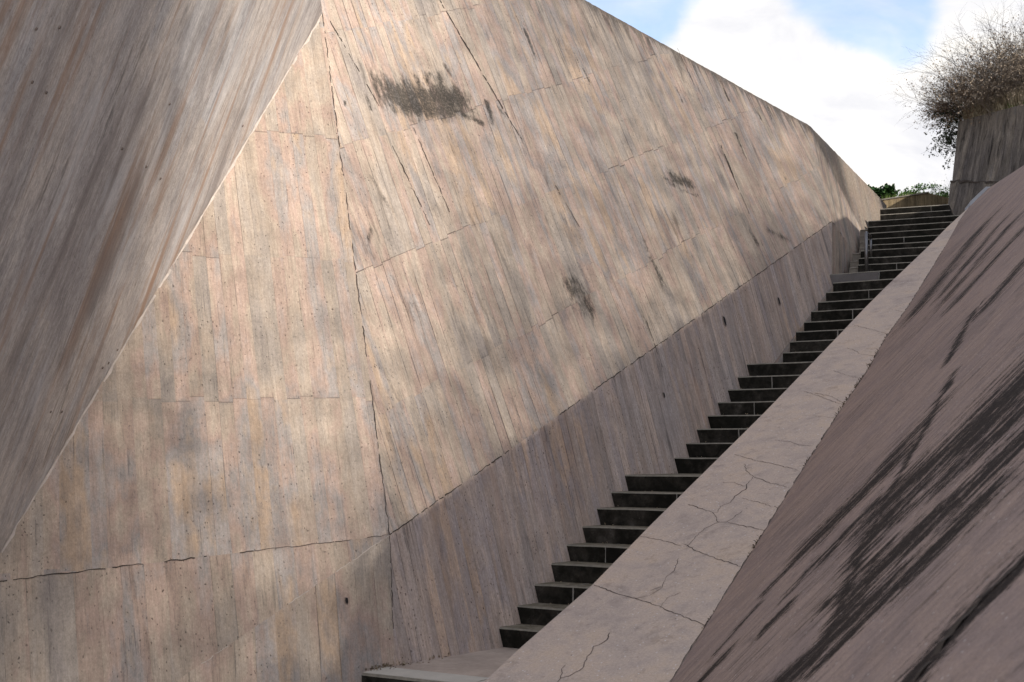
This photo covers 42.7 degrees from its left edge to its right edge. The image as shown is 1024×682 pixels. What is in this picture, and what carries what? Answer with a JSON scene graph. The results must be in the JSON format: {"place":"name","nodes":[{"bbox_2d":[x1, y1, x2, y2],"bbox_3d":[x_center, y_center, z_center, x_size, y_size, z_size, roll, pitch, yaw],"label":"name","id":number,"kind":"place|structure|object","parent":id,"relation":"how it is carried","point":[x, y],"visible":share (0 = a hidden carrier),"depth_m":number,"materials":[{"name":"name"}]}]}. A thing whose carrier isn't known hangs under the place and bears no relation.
{"place":"outdoors","nodes":[
{"label":"outdoors","id":0,"kind":"place"},
{"bbox_2d":[586,0,1023,196],"label":"sky","id":1,"kind":"structure","parent":0,"point":[828,65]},
{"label":"hilltop","id":2,"kind":"structure","parent":0,"visible":0},
{"bbox_2d":[868,183,899,198],"bbox_3d":[8.591,-3.342,30.737,0.969,0.769,0.926,-5,-7,43],"label":"green bush","id":3,"kind":"object","parent":2,"relation":"on","point":[880,191],"visible":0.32,"depth_m":30.49,"materials":[{"name":"green plant"}]},
{"bbox_2d":[881,189,948,197],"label":"hilltop grass","id":4,"kind":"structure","parent":2,"relation":"on","point":[908,193],"depth_m":29.88,"materials":[{"name":"green plant"}]},
{"bbox_2d":[882,191,948,207],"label":"end wall","id":5,"kind":"structure","parent":2,"relation":"on","point":[921,199],"depth_m":29.37,"materials":[{"name":"concrete"}]},
{"bbox_2d":[897,183,948,195],"bbox_3d":[9.666,-3.444,31.031,1.517,0.561,1.113,0,-5,0],"label":"green bush","id":6,"kind":"object","parent":2,"relation":"on","point":[919,188],"visible":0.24,"depth_m":30.81,"materials":[{"name":"green plant"}]},
{"bbox_2d":[929,175,949,197],"bbox_3d":[10.206,-3.534,30.778,1.034,0.651,0.772,0,-5,0],"label":"bare weed","id":7,"kind":"object","parent":2,"relation":"on","point":[940,188],"visible":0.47,"depth_m":30.65,"materials":[{"name":"green plant"}]},
{"label":"ground","id":8,"kind":"structure","parent":0,"visible":0},
{"bbox_2d":[0,0,886,681],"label":"concrete wall","id":9,"kind":"structure","parent":8,"relation":"on","point":[346,340],"depth_m":11.90,"materials":[{"name":"beige concrete"}]},
{"bbox_2d":[362,204,959,681],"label":"staircase","id":10,"kind":"structure","parent":8,"relation":"on","point":[902,238],"depth_m":14.76,"materials":[{"name":"concrete"}]},
{"bbox_2d":[365,320,828,670],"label":"leaf litter","id":11,"kind":"object","parent":10,"relation":"on","point":[383,665],"visible":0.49,"depth_m":10.56,"materials":[{"name":"brown plant"}]},
{"bbox_2d":[864,231,871,271],"bbox_3d":[5.287,-1.277,19.412,0.050,0.658,0.523,-2,-5,24],"label":"handrail","id":12,"kind":"object","parent":10,"relation":"on","point":[866,234],"visible":0.91,"depth_m":19.19,"materials":[{"name":"metal"}]},
{"bbox_2d":[965,187,989,209],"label":"kerb block","id":13,"kind":"structure","parent":10,"relation":"on","point":[976,197],"depth_m":21.78,"materials":[{"name":"concrete"}]},
{"bbox_2d":[670,165,1023,681],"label":"concrete bank","id":14,"kind":"structure","parent":8,"relation":"on","point":[889,546],"depth_m":6.40,"materials":[{"name":"grey concrete"}]},
{"bbox_2d":[484,206,969,681],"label":"parapet","id":15,"kind":"structure","parent":14,"relation":"on","point":[642,608],"depth_m":9.55,"materials":[{"name":"concrete"}]},
{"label":"terrain","id":16,"kind":"structure","parent":0,"visible":0},
{"bbox_2d":[948,104,1023,214],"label":"wall","id":17,"kind":"structure","parent":16,"relation":"on","point":[989,150],"depth_m":25.46,"materials":[{"name":"concrete"}]},
{"bbox_2d":[925,101,961,169],"bbox_3d":[8.778,-4.199,26.659,1.002,1.502,1.334,-3,-6,29],"label":"evergreen creeper","id":18,"kind":"object","parent":17,"relation":"hanging from","point":[949,138],"visible":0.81,"depth_m":26.62,"materials":[{"name":"green plant"}]},
{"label":"earth mound","id":19,"kind":"structure","parent":17,"relation":"on","visible":0},
{"bbox_2d":[880,54,992,127],"bbox_3d":[8.774,-5.008,26.847,2.069,1.616,2.441,3,-6,-31],"label":"bare shrub","id":20,"kind":"object","parent":19,"relation":"on","point":[942,92],"visible":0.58,"depth_m":26.53,"materials":[{"name":"brown plant"}]},
{"bbox_2d":[897,50,1014,135],"bbox_3d":[9.113,-5.028,26.391,2.578,1.697,2.016,-2,-5,21],"label":"bare shrub","id":21,"kind":"object","parent":19,"relation":"on","point":[936,110],"visible":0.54,"depth_m":26.39,"materials":[{"name":"brown plant"}]},
{"bbox_2d":[897,0,1023,103],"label":"bare shrub","id":22,"kind":"object","parent":19,"relation":"on","point":[1006,37],"visible":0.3,"depth_m":26.56,"materials":[{"name":"brown plant"}]},
{"bbox_2d":[918,17,1023,132],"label":"bare shrub","id":23,"kind":"object","parent":19,"relation":"on","point":[999,91],"visible":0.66,"depth_m":25.77,"materials":[{"name":"brown plant"}]},
{"bbox_2d":[950,14,1023,121],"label":"bare shrub","id":24,"kind":"object","parent":19,"relation":"on","point":[1020,68],"visible":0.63,"depth_m":25.48,"materials":[{"name":"brown plant"}]},
{"bbox_2d":[954,5,1023,85],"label":"bare shrub","id":25,"kind":"object","parent":19,"relation":"on","point":[1007,44],"visible":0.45,"depth_m":25.97,"materials":[{"name":"brown plant"}]},
{"bbox_2d":[958,86,1023,119],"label":"dry grass","id":26,"kind":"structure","parent":19,"relation":"on","point":[1018,98],"depth_m":25.67,"materials":[{"name":"plant"}]}
]}

